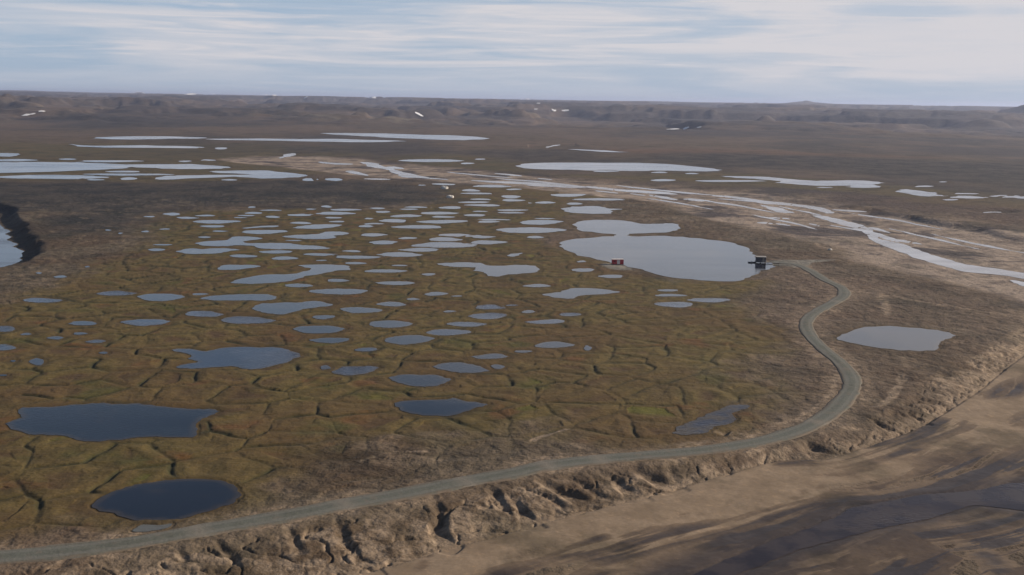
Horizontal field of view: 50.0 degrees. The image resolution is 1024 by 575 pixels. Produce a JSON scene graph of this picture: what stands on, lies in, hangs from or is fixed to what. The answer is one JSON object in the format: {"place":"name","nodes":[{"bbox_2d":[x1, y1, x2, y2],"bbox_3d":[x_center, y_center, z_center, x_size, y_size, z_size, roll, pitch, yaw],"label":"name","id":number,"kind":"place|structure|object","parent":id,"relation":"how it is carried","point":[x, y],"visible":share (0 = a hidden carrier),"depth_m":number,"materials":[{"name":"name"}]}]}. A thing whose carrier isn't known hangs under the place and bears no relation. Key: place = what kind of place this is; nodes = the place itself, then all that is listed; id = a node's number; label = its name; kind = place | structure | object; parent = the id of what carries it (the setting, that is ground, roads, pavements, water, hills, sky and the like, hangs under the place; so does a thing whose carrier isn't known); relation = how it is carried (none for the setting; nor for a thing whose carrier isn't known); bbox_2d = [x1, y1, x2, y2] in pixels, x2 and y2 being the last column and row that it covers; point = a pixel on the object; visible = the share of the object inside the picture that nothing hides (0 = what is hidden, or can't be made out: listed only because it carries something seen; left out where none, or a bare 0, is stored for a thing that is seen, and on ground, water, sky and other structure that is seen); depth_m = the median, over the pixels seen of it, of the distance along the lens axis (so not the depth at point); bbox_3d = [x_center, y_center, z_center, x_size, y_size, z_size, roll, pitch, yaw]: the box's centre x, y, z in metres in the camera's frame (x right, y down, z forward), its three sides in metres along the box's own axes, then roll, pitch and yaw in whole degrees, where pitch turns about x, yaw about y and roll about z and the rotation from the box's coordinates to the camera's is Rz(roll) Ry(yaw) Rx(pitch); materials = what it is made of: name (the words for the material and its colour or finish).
{"place":"outdoors","nodes":[
{"label":"outdoors","id":0,"kind":"place"},
{"bbox_2d":[0,326,14,331],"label":"pond","id":1,"kind":"structure","parent":0,"point":[6,328],"depth_m":377.44,"materials":[{"name":"liquid"}]},
{"bbox_2d":[0,344,15,349],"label":"pond","id":2,"kind":"structure","parent":0,"point":[5,347],"depth_m":349.55,"materials":[{"name":"liquid"}]},
{"bbox_2d":[0,153,20,156],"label":"pond","id":3,"kind":"structure","parent":0,"point":[8,154],"depth_m":1435.44,"materials":[{"name":"liquid"}]},
{"bbox_2d":[0,225,23,266],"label":"river","id":4,"kind":"structure","parent":0,"point":[10,254],"depth_m":588.71,"materials":[{"name":"liquid"}]},
{"bbox_2d":[0,159,34,160],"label":"pond","id":5,"kind":"structure","parent":0,"point":[16,160],"depth_m":1316.56,"materials":[{"name":"liquid"}]},
{"bbox_2d":[29,358,43,364],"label":"pond","id":6,"kind":"structure","parent":0,"point":[36,361],"depth_m":331.77,"materials":[{"name":"liquid"}]},
{"bbox_2d":[23,298,61,302],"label":"pond","id":7,"kind":"structure","parent":0,"point":[40,300],"depth_m":429.58,"materials":[{"name":"liquid"}]},
{"bbox_2d":[0,175,107,178],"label":"pond","id":8,"kind":"structure","parent":0,"point":[52,177],"depth_m":1062.12,"materials":[{"name":"liquid"}]},
{"bbox_2d":[68,321,96,324],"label":"pond","id":9,"kind":"structure","parent":0,"point":[83,323],"depth_m":387.79,"materials":[{"name":"liquid"}]},
{"bbox_2d":[83,160,135,161],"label":"pond","id":10,"kind":"structure","parent":0,"point":[109,160],"depth_m":1330.91,"materials":[{"name":"liquid"}]},
{"bbox_2d":[5,403,218,441],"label":"pond","id":11,"kind":"structure","parent":0,"point":[98,422],"depth_m":272.28,"materials":[{"name":"liquid"}]},
{"bbox_2d":[0,162,230,172],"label":"pond","id":12,"kind":"structure","parent":0,"point":[12,167],"depth_m":1226.91,"materials":[{"name":"liquid"}]},
{"bbox_2d":[97,291,135,295],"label":"pond","id":13,"kind":"structure","parent":0,"point":[109,293],"depth_m":447.07,"materials":[{"name":"liquid"}]},
{"bbox_2d":[86,173,173,175],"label":"pond","id":14,"kind":"structure","parent":0,"point":[129,174],"depth_m":1108.03,"materials":[{"name":"liquid"}]},
{"bbox_2d":[70,144,204,147],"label":"pond","id":15,"kind":"structure","parent":0,"point":[133,146],"depth_m":1699.56,"materials":[{"name":"liquid"}]},
{"bbox_2d":[121,319,169,325],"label":"pond","id":16,"kind":"structure","parent":0,"point":[142,322],"depth_m":391.18,"materials":[{"name":"liquid"}]},
{"bbox_2d":[96,136,204,138],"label":"pond","id":17,"kind":"structure","parent":0,"point":[147,137],"depth_m":2056.04,"materials":[{"name":"liquid"}]},
{"bbox_2d":[137,294,184,300],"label":"pond","id":18,"kind":"structure","parent":0,"point":[158,297],"depth_m":439.93,"materials":[{"name":"liquid"}]},
{"bbox_2d":[92,479,241,519],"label":"pond","id":19,"kind":"structure","parent":0,"point":[172,499],"depth_m":220.37,"materials":[{"name":"liquid"}]},
{"bbox_2d":[186,311,223,316],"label":"pond","id":20,"kind":"structure","parent":0,"point":[204,313],"depth_m":408.08,"materials":[{"name":"liquid"}]},
{"bbox_2d":[176,248,237,253],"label":"pond","id":21,"kind":"structure","parent":0,"point":[203,251],"depth_m":573.30,"materials":[{"name":"liquid"}]},
{"bbox_2d":[193,220,240,223],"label":"pond","id":22,"kind":"structure","parent":0,"point":[215,221],"depth_m":707.13,"materials":[{"name":"liquid"}]},
{"bbox_2d":[155,170,307,179],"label":"pond","id":23,"kind":"structure","parent":0,"point":[260,174],"depth_m":1118.46,"materials":[{"name":"liquid"}]},
{"bbox_2d":[172,347,299,368],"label":"pond","id":24,"kind":"structure","parent":0,"point":[252,357],"depth_m":341.17,"materials":[{"name":"liquid"}]},
{"bbox_2d":[200,294,275,300],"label":"pond","id":25,"kind":"structure","parent":0,"point":[260,297],"depth_m":442.13,"materials":[{"name":"liquid"}]},
{"bbox_2d":[218,265,259,269],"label":"pond","id":26,"kind":"structure","parent":0,"point":[229,267],"depth_m":519.66,"materials":[{"name":"liquid"}]},
{"bbox_2d":[221,316,275,323],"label":"pond","id":27,"kind":"structure","parent":0,"point":[242,319],"depth_m":397.42,"materials":[{"name":"liquid"}]},
{"bbox_2d":[195,236,328,248],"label":"pond","id":28,"kind":"structure","parent":0,"point":[235,240],"depth_m":600.29,"materials":[{"name":"liquid"}]},
{"bbox_2d":[243,230,287,233],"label":"pond","id":29,"kind":"structure","parent":0,"point":[262,231],"depth_m":658.12,"materials":[{"name":"liquid"}]},
{"bbox_2d":[259,250,291,252],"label":"pond","id":30,"kind":"structure","parent":0,"point":[277,251],"depth_m":574.16,"materials":[{"name":"liquid"}]},
{"bbox_2d":[272,256,297,259],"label":"pond","id":31,"kind":"structure","parent":0,"point":[282,258],"depth_m":550.51,"materials":[{"name":"liquid"}]},
{"bbox_2d":[230,264,349,283],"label":"pond","id":32,"kind":"structure","parent":0,"point":[316,269],"depth_m":497.74,"materials":[{"name":"liquid"}]},
{"bbox_2d":[252,301,332,313],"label":"pond","id":33,"kind":"structure","parent":0,"point":[281,308],"depth_m":424.33,"materials":[{"name":"liquid"}]},
{"bbox_2d":[285,283,312,286],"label":"pond","id":34,"kind":"structure","parent":0,"point":[298,285],"depth_m":472.19,"materials":[{"name":"liquid"}]},
{"bbox_2d":[212,138,394,141],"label":"pond","id":35,"kind":"structure","parent":0,"point":[328,140],"depth_m":2047.26,"materials":[{"name":"liquid"}]},
{"bbox_2d":[282,231,348,238],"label":"pond","id":36,"kind":"structure","parent":0,"point":[327,235],"depth_m":641.68,"materials":[{"name":"liquid"}]},
{"bbox_2d":[294,224,340,228],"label":"pond","id":37,"kind":"structure","parent":0,"point":[318,226],"depth_m":688.22,"materials":[{"name":"liquid"}]},
{"bbox_2d":[293,325,344,332],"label":"pond","id":38,"kind":"structure","parent":0,"point":[318,329],"depth_m":383.53,"materials":[{"name":"liquid"}]},
{"bbox_2d":[313,315,334,318],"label":"pond","id":39,"kind":"structure","parent":0,"point":[323,316],"depth_m":405.92,"materials":[{"name":"liquid"}]},
{"bbox_2d":[310,338,348,342],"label":"pond","id":40,"kind":"structure","parent":0,"point":[330,340],"depth_m":366.49,"materials":[{"name":"liquid"}]},
{"bbox_2d":[316,212,355,214],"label":"pond","id":41,"kind":"structure","parent":0,"point":[333,213],"depth_m":767.03,"materials":[{"name":"liquid"}]},
{"bbox_2d":[309,289,367,294],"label":"pond","id":42,"kind":"structure","parent":0,"point":[341,291],"depth_m":459.14,"materials":[{"name":"liquid"}]},
{"bbox_2d":[331,366,377,374],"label":"pond","id":43,"kind":"structure","parent":0,"point":[350,370],"depth_m":326.68,"materials":[{"name":"liquid"}]},
{"bbox_2d":[336,256,378,258],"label":"pond","id":44,"kind":"structure","parent":0,"point":[358,257],"depth_m":557.82,"materials":[{"name":"liquid"}]},
{"bbox_2d":[340,307,381,312],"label":"pond","id":45,"kind":"structure","parent":0,"point":[358,310],"depth_m":420.13,"materials":[{"name":"liquid"}]},
{"bbox_2d":[369,240,396,243],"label":"pond","id":46,"kind":"structure","parent":0,"point":[383,242],"depth_m":616.78,"materials":[{"name":"liquid"}]},
{"bbox_2d":[365,269,405,272],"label":"pond","id":47,"kind":"structure","parent":0,"point":[385,270],"depth_m":515.99,"materials":[{"name":"liquid"}]},
{"bbox_2d":[369,320,411,327],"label":"pond","id":48,"kind":"structure","parent":0,"point":[389,324],"depth_m":394.19,"materials":[{"name":"liquid"}]},
{"bbox_2d":[376,302,405,305],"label":"pond","id":49,"kind":"structure","parent":0,"point":[392,304],"depth_m":432.10,"materials":[{"name":"liquid"}]},
{"bbox_2d":[379,219,405,222],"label":"pond","id":50,"kind":"structure","parent":0,"point":[393,220],"depth_m":727.81,"materials":[{"name":"liquid"}]},
{"bbox_2d":[375,281,413,284],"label":"pond","id":51,"kind":"structure","parent":0,"point":[396,282],"depth_m":482.62,"materials":[{"name":"liquid"}]},
{"bbox_2d":[376,252,421,256],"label":"pond","id":52,"kind":"structure","parent":0,"point":[399,254],"depth_m":569.98,"materials":[{"name":"liquid"}]},
{"bbox_2d":[360,162,448,179],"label":"river","id":53,"kind":"structure","parent":0,"point":[392,170],"depth_m":1217.49,"materials":[{"name":"liquid"}]},
{"bbox_2d":[323,133,488,139],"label":"pond","id":54,"kind":"structure","parent":0,"point":[437,137],"depth_m":2347.37,"materials":[{"name":"liquid"}]},
{"bbox_2d":[385,335,434,344],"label":"pond","id":55,"kind":"structure","parent":0,"point":[406,339],"depth_m":369.56,"materials":[{"name":"liquid"}]},
{"bbox_2d":[393,225,440,228],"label":"pond","id":56,"kind":"structure","parent":0,"point":[420,226],"depth_m":694.67,"materials":[{"name":"liquid"}]},
{"bbox_2d":[399,248,437,251],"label":"pond","id":57,"kind":"structure","parent":0,"point":[421,249],"depth_m":589.35,"materials":[{"name":"liquid"}]},
{"bbox_2d":[389,374,450,386],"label":"pond","id":58,"kind":"structure","parent":0,"point":[420,380],"depth_m":316.83,"materials":[{"name":"liquid"}]},
{"bbox_2d":[398,159,462,161],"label":"pond","id":59,"kind":"structure","parent":0,"point":[428,160],"depth_m":1439.17,"materials":[{"name":"liquid"}]},
{"bbox_2d":[0,261,861,563],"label":"road","id":60,"kind":"structure","parent":0,"point":[842,401],"depth_m":233.33,"materials":[{"name":"grey gravel"}]},
{"bbox_2d":[421,212,456,213],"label":"pond","id":61,"kind":"structure","parent":0,"point":[438,213],"depth_m":778.35,"materials":[{"name":"liquid"}]},
{"bbox_2d":[395,398,486,415],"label":"pond","id":62,"kind":"structure","parent":0,"point":[449,407],"depth_m":289.58,"materials":[{"name":"liquid"}]},
{"bbox_2d":[416,220,466,222],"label":"pond","id":63,"kind":"structure","parent":0,"point":[442,221],"depth_m":726.38,"materials":[{"name":"liquid"}]},
{"bbox_2d":[412,242,477,247],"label":"pond","id":64,"kind":"structure","parent":0,"point":[442,244],"depth_m":609.33,"materials":[{"name":"liquid"}]},
{"bbox_2d":[429,237,462,240],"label":"pond","id":65,"kind":"structure","parent":0,"point":[443,239],"depth_m":634.16,"materials":[{"name":"liquid"}]},
{"bbox_2d":[426,329,470,335],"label":"pond","id":66,"kind":"structure","parent":0,"point":[446,332],"depth_m":381.94,"materials":[{"name":"liquid"}]},
{"bbox_2d":[439,234,481,236],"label":"pond","id":67,"kind":"structure","parent":0,"point":[465,235],"depth_m":653.79,"materials":[{"name":"liquid"}]},
{"bbox_2d":[433,362,488,372],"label":"pond","id":68,"kind":"structure","parent":0,"point":[460,367],"depth_m":331.78,"materials":[{"name":"liquid"}]},
{"bbox_2d":[447,322,486,326],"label":"pond","id":69,"kind":"structure","parent":0,"point":[467,324],"depth_m":395.88,"materials":[{"name":"liquid"}]},
{"bbox_2d":[469,313,506,318],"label":"pond","id":70,"kind":"structure","parent":0,"point":[489,315],"depth_m":412.25,"materials":[{"name":"liquid"}]},
{"bbox_2d":[437,262,539,276],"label":"pond","id":71,"kind":"structure","parent":0,"point":[495,271],"depth_m":528.40,"materials":[{"name":"liquid"}]},
{"bbox_2d":[471,240,505,243],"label":"pond","id":72,"kind":"structure","parent":0,"point":[485,242],"depth_m":623.75,"materials":[{"name":"liquid"}]},
{"bbox_2d":[471,353,507,358],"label":"pond","id":73,"kind":"structure","parent":0,"point":[491,356],"depth_m":346.86,"materials":[{"name":"liquid"}]},
{"bbox_2d":[476,304,504,308],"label":"pond","id":74,"kind":"structure","parent":0,"point":[489,306],"depth_m":428.94,"materials":[{"name":"liquid"}]},
{"bbox_2d":[473,185,511,186],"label":"pond","id":75,"kind":"structure","parent":0,"point":[491,186],"depth_m":1027.20,"materials":[{"name":"liquid"}]},
{"bbox_2d":[0,127,1023,574],"bbox_3d":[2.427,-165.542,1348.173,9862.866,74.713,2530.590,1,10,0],"label":"ground","id":76,"kind":"structure","parent":0,"point":[304,427],"depth_m":346.89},
{"bbox_2d":[132,524,171,531],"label":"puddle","id":77,"kind":"object","parent":76,"relation":"on","point":[143,528],"visible":1,"depth_m":205.81,"materials":[{"name":"grey liquid"}]},
{"bbox_2d":[611,259,623,264],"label":"red cabin","id":78,"kind":"object","parent":76,"relation":"on","point":[617,261],"visible":1,"depth_m":544.19,"materials":[{"name":"paint"}]},
{"bbox_2d":[0,90,1023,141],"bbox_3d":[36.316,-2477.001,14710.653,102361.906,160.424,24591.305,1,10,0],"label":"hills","id":79,"kind":"structure","parent":0,"point":[804,119],"depth_m":4571.19,"materials":[{"name":"brown soil"}]},
{"bbox_2d":[0,0,1023,106],"label":"sky","id":80,"kind":"structure","parent":0,"point":[872,52],"materials":[{"name":"white"}]},
{"bbox_2d":[471,180,585,187],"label":"river","id":81,"kind":"structure","parent":0,"point":[547,184],"depth_m":1081.04,"materials":[{"name":"liquid"}]},
{"bbox_2d":[496,227,565,232],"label":"pond","id":82,"kind":"structure","parent":0,"point":[528,230],"depth_m":685.60,"materials":[{"name":"liquid"}]},
{"bbox_2d":[496,178,577,185],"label":"river","id":83,"kind":"structure","parent":0,"point":[533,181],"depth_m":1113.02,"materials":[{"name":"liquid"}]},
{"bbox_2d":[520,220,563,224],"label":"pond","id":84,"kind":"structure","parent":0,"point":[537,222],"depth_m":729.89,"materials":[{"name":"liquid"}]},
{"bbox_2d":[526,319,564,323],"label":"pond","id":85,"kind":"structure","parent":0,"point":[552,321],"depth_m":402.77,"materials":[{"name":"liquid"}]},
{"bbox_2d":[535,341,574,347],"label":"pond","id":86,"kind":"structure","parent":0,"point":[554,344],"depth_m":364.93,"materials":[{"name":"liquid"}]},
{"bbox_2d":[551,194,585,196],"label":"pond","id":87,"kind":"structure","parent":0,"point":[566,195],"depth_m":940.96,"materials":[{"name":"liquid"}]},
{"bbox_2d":[542,288,619,298],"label":"pond","id":88,"kind":"structure","parent":0,"point":[570,293],"depth_m":464.68,"materials":[{"name":"liquid"}]},
{"bbox_2d":[572,268,594,271],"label":"pond","id":89,"kind":"structure","parent":0,"point":[583,269],"depth_m":528.09,"materials":[{"name":"liquid"}]},
{"bbox_2d":[561,206,619,213],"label":"pond","id":90,"kind":"structure","parent":0,"point":[593,210],"depth_m":818.24,"materials":[{"name":"liquid"}]},
{"bbox_2d":[573,198,622,200],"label":"pond","id":91,"kind":"structure","parent":0,"point":[607,199],"depth_m":907.20,"materials":[{"name":"liquid"}]},
{"bbox_2d":[517,163,718,170],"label":"pond","id":92,"kind":"structure","parent":0,"point":[616,166],"depth_m":1353.97,"materials":[{"name":"liquid"}]},
{"bbox_2d":[586,186,656,193],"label":"river","id":93,"kind":"structure","parent":0,"point":[636,191],"depth_m":1017.97,"materials":[{"name":"liquid"}]},
{"bbox_2d":[616,185,709,194],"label":"river","id":94,"kind":"structure","parent":0,"point":[665,190],"depth_m":1017.92,"materials":[{"name":"liquid"}]},
{"bbox_2d":[559,220,774,280],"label":"pond","id":95,"kind":"structure","parent":0,"point":[692,258],"depth_m":594.16,"materials":[{"name":"liquid"}]},
{"bbox_2d":[755,256,766,263],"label":"pump house","id":96,"kind":"structure","parent":95,"relation":"in","point":[760,259],"depth_m":557.16,"materials":[{"name":"grey metal"}]},
{"bbox_2d":[654,302,692,306],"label":"pond","id":97,"kind":"structure","parent":0,"point":[677,304],"depth_m":440.88,"materials":[{"name":"liquid"}]},
{"bbox_2d":[688,298,729,301],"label":"pond","id":98,"kind":"structure","parent":0,"point":[709,299],"depth_m":452.37,"materials":[{"name":"liquid"}]},
{"bbox_2d":[672,404,749,434],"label":"marsh pond","id":99,"kind":"structure","parent":0,"point":[710,421],"depth_m":279.65,"materials":[{"name":"liquid"}]},
{"bbox_2d":[696,180,757,181],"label":"pond","id":100,"kind":"structure","parent":0,"point":[727,180],"depth_m":1143.63,"materials":[{"name":"liquid"}]},
{"bbox_2d":[689,198,774,212],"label":"river","id":101,"kind":"structure","parent":0,"point":[730,204],"depth_m":891.66,"materials":[{"name":"liquid"}]},
{"bbox_2d":[713,195,833,212],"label":"river","id":102,"kind":"structure","parent":0,"point":[820,209],"depth_m":906.20,"materials":[{"name":"liquid"}]},
{"bbox_2d":[761,205,793,212],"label":"river","id":103,"kind":"structure","parent":0,"point":[777,209],"depth_m":854.93,"materials":[{"name":"liquid"}]},
{"bbox_2d":[755,215,817,229],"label":"river","id":104,"kind":"structure","parent":0,"point":[786,221],"depth_m":768.60,"materials":[{"name":"liquid"}]},
{"bbox_2d":[724,176,881,187],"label":"pond","id":105,"kind":"structure","parent":0,"point":[859,184],"depth_m":1142.57,"materials":[{"name":"liquid"}]},
{"bbox_2d":[693,483,1023,574],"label":"river","id":106,"kind":"structure","parent":0,"point":[857,520],"depth_m":222.26,"materials":[{"name":"liquid"}]},
{"bbox_2d":[830,225,903,241],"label":"river","id":107,"kind":"structure","parent":0,"point":[869,232],"depth_m":710.07,"materials":[{"name":"liquid"}]},
{"bbox_2d":[836,326,955,350],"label":"pond","id":108,"kind":"structure","parent":0,"point":[902,338],"depth_m":383.57,"materials":[{"name":"liquid"}]},
{"bbox_2d":[868,215,943,229],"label":"river","id":109,"kind":"structure","parent":0,"point":[905,222],"depth_m":780.19,"materials":[{"name":"liquid"}]},
{"bbox_2d":[813,214,1023,278],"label":"river","id":110,"kind":"structure","parent":0,"point":[914,253],"depth_m":603.88,"materials":[{"name":"liquid"}]},
{"bbox_2d":[895,189,942,195],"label":"pond","id":111,"kind":"structure","parent":0,"point":[917,192],"depth_m":1025.96,"materials":[{"name":"liquid"}]},
{"bbox_2d":[889,228,980,249],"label":"river","id":112,"kind":"structure","parent":0,"point":[933,238],"depth_m":682.60,"materials":[{"name":"liquid"}]},
{"bbox_2d":[933,234,1023,252],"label":"river","id":113,"kind":"structure","parent":0,"point":[978,244],"depth_m":656.40,"materials":[{"name":"liquid"}]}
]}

